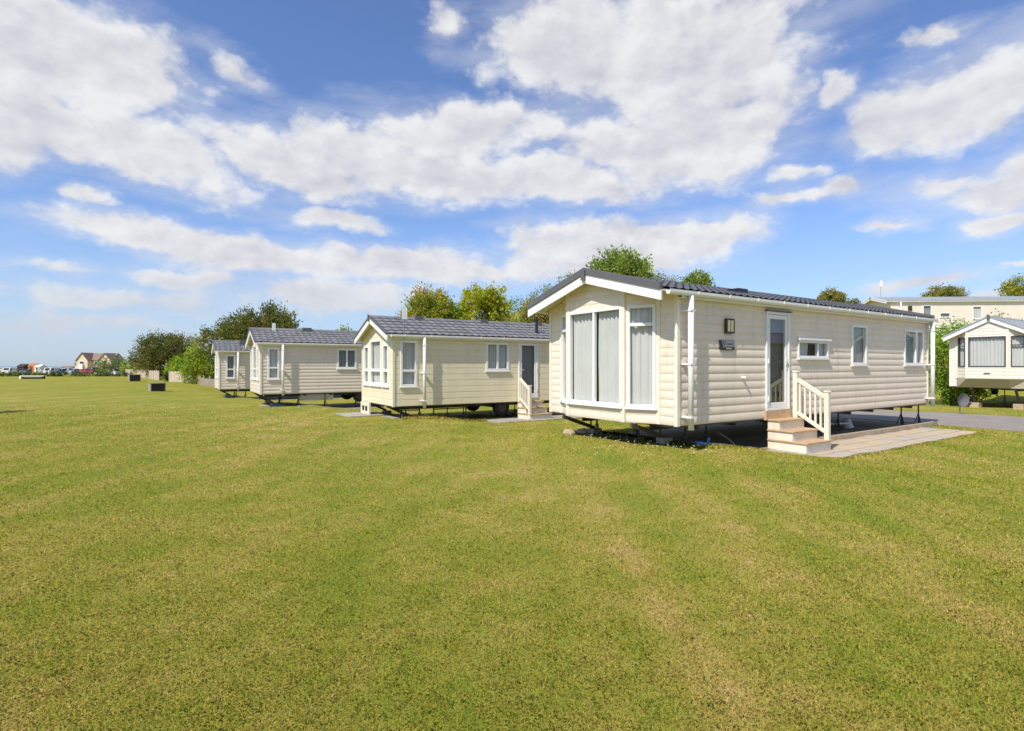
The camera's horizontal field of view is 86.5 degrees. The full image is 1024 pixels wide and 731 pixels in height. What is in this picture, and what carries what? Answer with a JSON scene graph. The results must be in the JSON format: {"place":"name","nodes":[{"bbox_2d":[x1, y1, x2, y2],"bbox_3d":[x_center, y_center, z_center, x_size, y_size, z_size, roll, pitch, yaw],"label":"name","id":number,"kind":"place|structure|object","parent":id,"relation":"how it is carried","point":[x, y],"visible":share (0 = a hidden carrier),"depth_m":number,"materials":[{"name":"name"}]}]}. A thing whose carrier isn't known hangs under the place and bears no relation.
{"place":"outdoors","nodes":[
{"label":"outdoors","id":0,"kind":"place"},
{"bbox_2d":[0,366,61,367],"bbox_3d":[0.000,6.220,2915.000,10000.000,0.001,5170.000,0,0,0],"label":"sea","id":1,"kind":"structure","parent":0,"point":[16,367],"depth_m":2538.86,"materials":[{"name":"blue liquid"}]},
{"bbox_2d":[0,310,1023,730],"bbox_3d":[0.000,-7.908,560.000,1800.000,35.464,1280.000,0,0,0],"label":"ground","id":2,"kind":"structure","parent":0,"point":[82,390],"depth_m":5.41,"materials":[{"name":"green plant"}]},
{"bbox_2d":[2,368,16,373],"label":"parked van","id":3,"kind":"object","parent":2,"relation":"on","point":[9,370],"visible":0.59,"depth_m":176.48,"materials":[{"name":"paint"}]},
{"bbox_2d":[16,364,28,371],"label":"beach hut","id":4,"kind":"object","parent":2,"relation":"on","point":[20,367],"visible":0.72,"depth_m":232.00,"materials":[{"name":"black wood"}]},
{"bbox_2d":[19,369,31,373],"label":"parked car","id":5,"kind":"object","parent":2,"relation":"on","point":[26,370],"visible":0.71,"depth_m":179.49,"materials":[{"name":"paint"}]},
{"bbox_2d":[19,376,44,378],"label":"bench","id":6,"kind":"object","parent":2,"relation":"on","point":[23,377],"visible":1,"depth_m":70.02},
{"bbox_2d":[27,363,39,371],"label":"beach hut","id":7,"kind":"object","parent":2,"relation":"on","point":[31,366],"visible":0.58,"depth_m":230.00,"materials":[{"name":"orange tile"}]},
{"bbox_2d":[34,365,46,371],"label":"beach hut","id":8,"kind":"object","parent":2,"relation":"on","point":[36,367],"visible":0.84,"depth_m":228.18,"materials":[{"name":"white wood"}]},
{"bbox_2d":[43,368,59,373],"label":"parked van","id":9,"kind":"object","parent":2,"relation":"on","point":[55,370],"visible":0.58,"depth_m":170.65,"materials":[{"name":"paint"}]},
{"bbox_2d":[66,369,79,373],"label":"parked car","id":10,"kind":"object","parent":2,"relation":"on","point":[70,371],"visible":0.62,"depth_m":171.15,"materials":[{"name":"paint"}]},
{"bbox_2d":[0,370,163,376],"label":"hedge","id":11,"kind":"object","parent":2,"relation":"on","point":[65,373],"visible":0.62,"depth_m":85.70,"materials":[{"name":"green plant"}]},
{"bbox_2d":[84,369,92,373],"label":"parked car","id":12,"kind":"object","parent":2,"relation":"on","point":[89,370],"visible":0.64,"depth_m":171.08,"materials":[{"name":"paint"}]},
{"bbox_2d":[86,367,99,372],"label":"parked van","id":13,"kind":"object","parent":2,"relation":"on","point":[93,368],"visible":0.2,"depth_m":185.15,"materials":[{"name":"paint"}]},
{"bbox_2d":[74,352,123,368],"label":"gabled house","id":14,"kind":"structure","parent":2,"relation":"on","point":[84,360],"depth_m":218.50,"materials":[{"name":"beige paint"}]},
{"bbox_2d":[78,364,83,368],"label":"bay window","id":15,"kind":"structure","parent":14,"relation":"in","point":[80,366],"depth_m":216.72,"materials":[{"name":"white"}]},
{"bbox_2d":[93,354,121,374],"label":"shrub","id":16,"kind":"object","parent":2,"relation":"on","point":[111,366],"visible":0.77,"depth_m":149.00,"materials":[{"name":"green plant"}]},
{"bbox_2d":[101,368,119,373],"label":"parked van","id":17,"kind":"object","parent":2,"relation":"on","point":[113,371],"visible":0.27,"depth_m":148.88,"materials":[{"name":"paint"}]},
{"bbox_2d":[119,359,135,374],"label":"shrub","id":18,"kind":"object","parent":2,"relation":"on","point":[125,366],"visible":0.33,"depth_m":91.39,"materials":[{"name":"green plant"}]},
{"bbox_2d":[127,374,140,380],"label":"slatted box","id":19,"kind":"object","parent":2,"relation":"on","point":[134,377],"visible":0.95,"depth_m":59.99,"materials":[{"name":"black wood"}]},
{"bbox_2d":[130,362,146,372],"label":"shrub","id":20,"kind":"object","parent":2,"relation":"on","point":[136,368],"visible":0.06,"depth_m":83.15,"materials":[{"name":"green plant"}]},
{"bbox_2d":[120,369,158,379],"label":"board fence","id":21,"kind":"object","parent":2,"relation":"on","point":[154,374],"visible":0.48,"depth_m":73.20,"materials":[{"name":"beige wood"}]},
{"bbox_2d":[148,383,165,390],"bbox_3d":[-25.384,1.537,38.884,0.960,0.600,0.840,0,0,-45],"label":"slatted box","id":22,"kind":"object","parent":2,"relation":"on","point":[156,386],"visible":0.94,"depth_m":38.59,"materials":[{"name":"black wood"}]},
{"bbox_2d":[124,328,202,378],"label":"deciduous tree","id":23,"kind":"object","parent":2,"relation":"on","point":[154,355],"visible":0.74,"depth_m":73.47,"materials":[{"name":"plant"}]},
{"bbox_2d":[164,370,168,380],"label":"shrub","id":24,"kind":"object","parent":2,"relation":"on","point":[166,375],"visible":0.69,"depth_m":61.83,"materials":[{"name":"green plant"}]},
{"bbox_2d":[162,354,184,377],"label":"shrub","id":25,"kind":"object","parent":2,"relation":"on","point":[169,364],"visible":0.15,"depth_m":65.47,"materials":[{"name":"green plant"}]},
{"bbox_2d":[169,371,182,381],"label":"board fence","id":26,"kind":"object","parent":2,"relation":"on","point":[173,376],"visible":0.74,"depth_m":60.77,"materials":[{"name":"beige wood"}]},
{"bbox_2d":[170,355,195,375],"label":"shrub","id":27,"kind":"object","parent":2,"relation":"on","point":[179,361],"visible":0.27,"depth_m":61.48,"materials":[{"name":"green plant"}]},
{"bbox_2d":[183,335,202,377],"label":"shrub","id":28,"kind":"object","parent":2,"relation":"on","point":[185,353],"visible":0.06,"depth_m":67.57,"materials":[{"name":"green plant"}]},
{"bbox_2d":[176,342,214,383],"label":"shrub","id":29,"kind":"object","parent":2,"relation":"on","point":[195,365],"visible":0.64,"depth_m":56.03,"materials":[{"name":"green plant"}]},
{"bbox_2d":[183,375,214,386],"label":"board fence","id":30,"kind":"object","parent":2,"relation":"on","point":[203,380],"visible":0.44,"depth_m":54.09,"materials":[{"name":"beige wood"}]},
{"bbox_2d":[191,299,302,364],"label":"deciduous tree","id":31,"kind":"object","parent":2,"relation":"on","point":[235,329],"visible":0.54,"depth_m":53.69,"materials":[{"name":"plant"}]},
{"bbox_2d":[234,395,352,399],"bbox_3d":[-13.193,2.013,35.008,8.661,0.314,3.590,0,0,-32],"label":"concrete pad","id":32,"kind":"object","parent":2,"relation":"on","point":[296,397],"visible":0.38,"depth_m":34.11,"materials":[{"name":"concrete"}]},
{"bbox_2d":[211,339,259,398],"bbox_3d":[-13.520,0.238,34.862,9.990,3.576,3.695,0,0,-32],"label":"static caravan","id":33,"kind":"object","parent":32,"relation":"on","point":[232,365],"visible":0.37,"depth_m":31.48,"materials":[{"name":"white plastic"}]},
{"bbox_2d":[225,355,235,378],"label":"window","id":34,"kind":"structure","parent":33,"relation":"in","point":[230,359],"depth_m":31.37,"materials":[{"name":"white plastic"}]},
{"bbox_2d":[284,402,386,408],"bbox_3d":[-6.938,1.947,27.453,7.994,0.344,3.678,0,0,-32],"label":"concrete pad","id":35,"kind":"object","parent":2,"relation":"on","point":[348,406],"visible":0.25,"depth_m":26.39,"materials":[{"name":"grey concrete"}]},
{"bbox_2d":[245,323,361,407],"bbox_3d":[-7.639,0.080,27.199,10.010,3.860,3.795,0,0,-32],"label":"static caravan","id":36,"kind":"object","parent":35,"relation":"on","point":[303,364],"visible":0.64,"depth_m":24.56,"materials":[{"name":"white plastic"}]},
{"bbox_2d":[251,350,252,378],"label":"window","id":37,"kind":"structure","parent":36,"relation":"in","point":[251,350],"depth_m":25.86,"materials":[{"name":"white plastic"}]},
{"bbox_2d":[252,346,256,379],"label":"window","id":38,"kind":"structure","parent":36,"relation":"in","point":[254,348],"depth_m":24.95,"materials":[{"name":"white plastic"}]},
{"bbox_2d":[257,348,258,380],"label":"window","id":39,"kind":"structure","parent":36,"relation":"in","point":[258,348],"depth_m":23.66,"materials":[{"name":"white plastic"}]},
{"bbox_2d":[267,348,279,379],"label":"window","id":40,"kind":"structure","parent":36,"relation":"in","point":[273,353],"depth_m":23.64,"materials":[{"name":"white plastic"}]},
{"bbox_2d":[336,349,356,369],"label":"window","id":41,"kind":"structure","parent":36,"relation":"in","point":[346,358],"depth_m":25.25,"materials":[{"name":"white plastic"}]},
{"bbox_2d":[337,323,352,330],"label":"shrub","id":42,"kind":"object","parent":2,"relation":"on","point":[344,328],"visible":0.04,"depth_m":49.59,"materials":[{"name":"green plant"}]},
{"bbox_2d":[335,412,390,416],"bbox_3d":[-5.250,1.755,19.104,1.515,0.137,1.838,0,0,-32],"label":"concrete pad","id":43,"kind":"object","parent":2,"relation":"on","point":[355,414],"visible":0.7,"depth_m":18.79,"materials":[{"name":"grey concrete"}]},
{"bbox_2d":[382,410,391,413],"bbox_3d":[-4.477,1.674,19.448,0.270,0.130,0.200,0,0,-43],"label":"concrete block","id":44,"kind":"object","parent":2,"relation":"on","point":[388,411],"depth_m":19.40,"materials":[{"name":"grey concrete"}]},
{"bbox_2d":[381,415,411,418],"bbox_3d":[-3.665,1.736,17.911,0.901,0.131,1.166,0,0,-34],"label":"concrete pad","id":45,"kind":"object","parent":2,"relation":"on","point":[394,416],"visible":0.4,"depth_m":17.89,"materials":[{"name":"grey concrete"}]},
{"bbox_2d":[395,281,459,318],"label":"tree","id":46,"kind":"object","parent":2,"relation":"on","point":[425,304],"visible":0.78,"depth_m":44.79,"materials":[{"name":"green plant"}]},
{"bbox_2d":[354,308,548,418],"bbox_3d":[-0.565,0.059,20.849,10.040,3.718,3.695,0,0,-32],"label":"static caravan","id":47,"kind":"object","parent":2,"relation":"on","point":[416,363],"visible":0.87,"depth_m":18.48,"materials":[{"name":"white plastic"}]},
{"bbox_2d":[362,345,369,385],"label":"window","id":48,"kind":"structure","parent":47,"relation":"in","point":[366,379],"depth_m":19.47,"materials":[{"name":"white plastic"}]},
{"bbox_2d":[368,338,381,386],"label":"window","id":49,"kind":"structure","parent":47,"relation":"in","point":[375,344],"depth_m":18.60,"materials":[{"name":"white plastic"}]},
{"bbox_2d":[381,343,388,387],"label":"window","id":50,"kind":"structure","parent":47,"relation":"in","point":[385,346],"depth_m":17.72,"materials":[{"name":"white plastic"}]},
{"bbox_2d":[399,340,418,387],"bbox_3d":[-3.294,-0.042,17.291,0.620,1.495,0.189,0,0,-32],"label":"window","id":51,"kind":"structure","parent":47,"relation":"in","point":[408,349],"depth_m":17.33,"materials":[{"name":"white plastic"}]},
{"bbox_2d":[485,342,510,371],"bbox_3d":[-0.522,-0.292,19.023,1.000,1.035,0.189,0,0,-32],"label":"window","id":52,"kind":"structure","parent":47,"relation":"in","point":[497,353],"depth_m":19.03,"materials":[{"name":"white plastic"}]},
{"bbox_2d":[518,342,537,397],"bbox_3d":[0.566,0.150,19.710,0.850,2.040,0.182,0,0,-32],"label":"door","id":53,"kind":"structure","parent":47,"relation":"in","point":[527,351],"depth_m":19.82,"materials":[{"name":"white plastic"}]},
{"bbox_2d":[447,300,475,319],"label":"tree","id":54,"kind":"object","parent":2,"relation":"on","point":[460,311],"visible":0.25,"depth_m":46.20,"materials":[{"name":"green plant"}]},
{"bbox_2d":[454,282,512,321],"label":"tree","id":55,"kind":"object","parent":2,"relation":"on","point":[492,304],"visible":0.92,"depth_m":44.33,"materials":[{"name":"green plant"}]},
{"bbox_2d":[476,414,580,422],"bbox_3d":[1.788,1.925,20.052,6.234,0.143,1.739,0,0,-32],"label":"concrete pad","id":56,"kind":"object","parent":2,"relation":"on","point":[511,419],"visible":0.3,"depth_m":18.89,"materials":[{"name":"grey concrete"}]},
{"bbox_2d":[517,373,552,419],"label":"entrance steps","id":57,"kind":"structure","parent":56,"relation":"on","point":[528,408],"depth_m":19.13,"materials":[{"name":"beige plastic"}]},
{"bbox_2d":[517,296,548,323],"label":"tree","id":58,"kind":"object","parent":2,"relation":"on","point":[543,318],"visible":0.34,"depth_m":40.91,"materials":[{"name":"green plant"}]},
{"bbox_2d":[563,429,575,433],"bbox_3d":[1.306,1.512,12.385,0.297,0.128,0.229,0,0,0],"label":"stone","id":59,"kind":"object","parent":2,"relation":"on","point":[568,431],"visible":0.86,"depth_m":12.31,"materials":[{"name":"beige stone"}]},
{"bbox_2d":[471,257,685,322],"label":"woodland","id":60,"kind":"object","parent":2,"relation":"on","point":[543,291],"visible":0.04,"depth_m":155.33,"materials":[{"name":"green plant"}]},
{"bbox_2d":[576,428,587,433],"bbox_3d":[1.621,1.506,12.484,0.300,0.135,0.217,0,0,0],"label":"stone","id":61,"kind":"object","parent":2,"relation":"on","point":[582,430],"visible":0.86,"depth_m":12.41,"materials":[{"name":"grey stone"}]},
{"bbox_2d":[587,428,601,433],"bbox_3d":[1.889,1.499,12.441,0.270,0.130,0.200,0,0,-39],"label":"concrete block","id":62,"kind":"object","parent":2,"relation":"on","point":[594,430],"depth_m":12.38,"materials":[{"name":"grey concrete"}]},
{"bbox_2d":[585,244,661,279],"bbox_3d":[6.268,-2.303,30.145,4.652,8.917,4.221,0,0,0],"label":"tree","id":63,"kind":"object","parent":2,"relation":"on","point":[622,261],"visible":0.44,"depth_m":29.17,"materials":[{"name":"green plant"}]},
{"bbox_2d":[570,432,749,453],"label":"daisies","id":64,"kind":"object","parent":2,"relation":"on","point":[635,438],"visible":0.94,"depth_m":10.84,"materials":[{"name":"white plant"}]},
{"bbox_2d":[656,436,672,443],"bbox_3d":[3.006,1.477,10.734,0.270,0.130,0.200,0,0,-39],"label":"concrete block","id":65,"kind":"object","parent":2,"relation":"on","point":[664,440],"depth_m":10.66,"materials":[{"name":"grey concrete"}]},
{"bbox_2d":[680,269,715,286],"bbox_3d":[11.714,-1.912,34.020,2.195,8.452,2.023,0,0,0],"label":"tree","id":66,"kind":"object","parent":2,"relation":"on","point":[698,278],"visible":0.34,"depth_m":33.64,"materials":[{"name":"green plant"}]},
{"bbox_2d":[625,417,912,448],"bbox_3d":[7.049,1.699,14.609,9.865,0.329,3.871,0,0,-34],"label":"concrete pad","id":67,"kind":"object","parent":2,"relation":"on","point":[751,434],"visible":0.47,"depth_m":14.23,"materials":[{"name":"grey concrete"}]},
{"bbox_2d":[694,432,736,445],"bbox_3d":[4.103,1.524,10.827,0.472,0.318,1.673,0,0,36],"label":"water hose","id":68,"kind":"object","parent":67,"relation":"on","point":[701,442],"visible":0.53,"depth_m":10.37,"materials":[{"name":"blue plastic"}]},
{"bbox_2d":[527,268,937,442],"bbox_3d":[6.220,-0.100,14.050,11.490,3.730,4.175,0,0,-33],"label":"static caravan","id":69,"kind":"object","parent":67,"relation":"on","point":[656,354],"visible":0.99,"depth_m":11.14,"materials":[{"name":"beige plastic"}]},
{"bbox_2d":[559,314,565,402],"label":"window","id":70,"kind":"structure","parent":69,"relation":"in","point":[563,330],"depth_m":12.34,"materials":[{"name":"white plastic"}]},
{"bbox_2d":[566,306,621,408],"bbox_3d":[1.698,-0.157,11.096,0.188,1.965,1.660,0,0,-33],"label":"window","id":71,"kind":"structure","parent":69,"relation":"in","point":[583,325],"depth_m":11.06,"materials":[{"name":"white plastic"}]},
{"bbox_2d":[624,304,656,409],"bbox_3d":[2.443,-0.158,10.237,0.610,1.965,0.190,0,0,30],"label":"window","id":72,"kind":"structure","parent":69,"relation":"in","point":[641,319],"depth_m":10.30,"materials":[{"name":"white plastic"}]},
{"bbox_2d":[765,309,792,410],"bbox_3d":[5.548,-0.110,11.433,0.920,2.080,0.195,0,0,-33],"label":"door","id":73,"kind":"structure","parent":69,"relation":"in","point":[773,319],"depth_m":11.55,"materials":[{"name":"white plastic"}]},
{"bbox_2d":[797,338,831,359],"bbox_3d":[6.727,-0.365,12.196,1.330,0.470,0.204,0,0,-33],"label":"window","id":74,"kind":"structure","parent":69,"relation":"in","point":[821,345],"depth_m":12.20,"materials":[{"name":"white plastic"}]},
{"bbox_2d":[818,422,849,424],"bbox_3d":[8.013,1.521,14.094,2.902,0.178,0.060,0,0,-33],"label":"waste pipe","id":75,"kind":"object","parent":69,"relation":"attached to","point":[842,423],"visible":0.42,"depth_m":14.63,"materials":[{"name":"grey plastic"}]},
{"bbox_2d":[850,324,869,365],"bbox_3d":[8.485,-0.485,13.356,0.820,1.010,0.188,0,0,-33],"label":"window","id":76,"kind":"structure","parent":69,"relation":"in","point":[859,332],"depth_m":13.46,"materials":[{"name":"white plastic"}]},
{"bbox_2d":[903,329,925,365],"bbox_3d":[11.070,-0.480,15.048,1.260,1.000,0.188,0,0,-33],"label":"window","id":77,"kind":"structure","parent":69,"relation":"in","point":[911,337],"depth_m":15.09,"materials":[{"name":"white plastic"}]},
{"bbox_2d":[844,418,853,427],"bbox_3d":[9.285,1.589,14.987,0.234,0.270,0.236,0,0,0],"label":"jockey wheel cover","id":78,"kind":"object","parent":67,"relation":"on","point":[850,425],"visible":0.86,"depth_m":14.92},
{"bbox_2d":[816,286,848,302],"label":"tree","id":79,"kind":"object","parent":2,"relation":"on","point":[831,294],"visible":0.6,"depth_m":61.30,"materials":[{"name":"green plant"}]},
{"bbox_2d":[846,297,860,303],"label":"tree","id":80,"kind":"object","parent":2,"relation":"on","point":[852,301],"visible":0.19,"depth_m":69.60,"materials":[{"name":"green plant"}]},
{"bbox_2d":[817,421,937,440],"bbox_3d":[9.139,1.669,13.653,7.300,0.123,0.090,0,0,-33],"label":"timber edging","id":81,"kind":"object","parent":2,"relation":"on","point":[875,431],"visible":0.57,"depth_m":13.69,"materials":[{"name":"brown wood"}]},
{"bbox_2d":[861,281,1023,334],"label":"static caravan","id":82,"kind":"object","parent":2,"relation":"on","point":[970,309],"visible":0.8,"depth_m":46.74,"materials":[{"name":"white plastic"}]},
{"bbox_2d":[923,305,931,314],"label":"window","id":83,"kind":"structure","parent":82,"relation":"in","point":[927,309],"depth_m":46.90,"materials":[{"name":"white plastic"}]},
{"bbox_2d":[940,313,950,317],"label":"window","id":84,"kind":"structure","parent":82,"relation":"in","point":[945,315],"depth_m":46.84,"materials":[{"name":"white plastic"}]},
{"bbox_2d":[973,306,981,318],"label":"window","id":85,"kind":"structure","parent":82,"relation":"in","point":[977,310],"depth_m":46.71,"materials":[{"name":"grey glass"}]},
{"bbox_2d":[918,282,970,296],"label":"tree","id":86,"kind":"object","parent":2,"relation":"on","point":[949,291],"visible":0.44,"depth_m":73.58,"materials":[{"name":"green plant"}]},
{"bbox_2d":[929,316,999,404],"bbox_3d":[22.972,-0.138,28.141,5.130,5.206,3.310,0,0,-14],"label":"hedge","id":87,"kind":"object","parent":2,"relation":"on","point":[954,393],"visible":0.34,"depth_m":27.69,"materials":[{"name":"green plant"}]},
{"bbox_2d":[969,402,982,407],"bbox_3d":[21.809,1.850,25.564,0.500,0.240,0.350,0,0,-33],"label":"concrete block","id":88,"kind":"object","parent":2,"relation":"on","point":[977,404],"depth_m":25.43,"materials":[{"name":"beige concrete"}]},
{"bbox_2d":[941,314,1023,406],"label":"static caravan","id":89,"kind":"object","parent":2,"relation":"on","point":[986,352],"visible":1,"depth_m":24.54,"materials":[{"name":"white plastic"}]},
{"bbox_2d":[958,337,964,366],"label":"window","id":90,"kind":"structure","parent":89,"relation":"in","point":[961,341],"depth_m":25.52,"materials":[{"name":"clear glass"}]},
{"bbox_2d":[968,336,1005,366],"bbox_3d":[21.403,-0.620,24.507,0.154,1.360,1.320,0,0,-33],"label":"window","id":91,"kind":"structure","parent":89,"relation":"in","point":[990,351],"depth_m":24.52,"materials":[{"name":"white glass"}]},
{"bbox_2d":[1011,336,1023,366],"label":"window","id":92,"kind":"structure","parent":89,"relation":"in","point":[1017,342],"depth_m":23.78,"materials":[{"name":"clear glass"}]},
{"bbox_2d":[993,273,1023,295],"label":"tree","id":93,"kind":"object","parent":2,"relation":"on","point":[1013,288],"visible":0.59,"depth_m":72.06,"materials":[{"name":"green plant"}]},
{"bbox_2d":[1013,403,1023,408],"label":"concrete block","id":94,"kind":"object","parent":2,"relation":"on","point":[1018,406],"depth_m":24.12,"materials":[{"name":"beige concrete"}]},
{"bbox_2d":[0,0,1023,365],"label":"sky","id":95,"kind":"structure","parent":0,"point":[166,165],"materials":[{"name":"blue"}]},
{"bbox_2d":[766,427,975,457],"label":"paving","id":96,"kind":"structure","parent":0,"point":[866,444],"depth_m":12.25,"materials":[{"name":"beige concrete"}]},
{"bbox_2d":[767,371,832,452],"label":"entrance steps","id":97,"kind":"structure","parent":96,"relation":"on","point":[793,434],"depth_m":11.05,"materials":[{"name":"beige plastic"}]},
{"bbox_2d":[819,410,1023,430],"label":"road","id":98,"kind":"structure","parent":0,"point":[1008,423],"depth_m":18.21,"materials":[{"name":"grey asphalt"}]},
{"bbox_2d":[958,393,971,413],"bbox_3d":[17.761,1.516,21.395,0.433,0.850,0.432,0,0,29],"label":"satellite dish","id":99,"kind":"object","parent":98,"relation":"on","point":[963,399],"visible":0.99,"depth_m":21.48,"materials":[{"name":"metal"}]}
]}

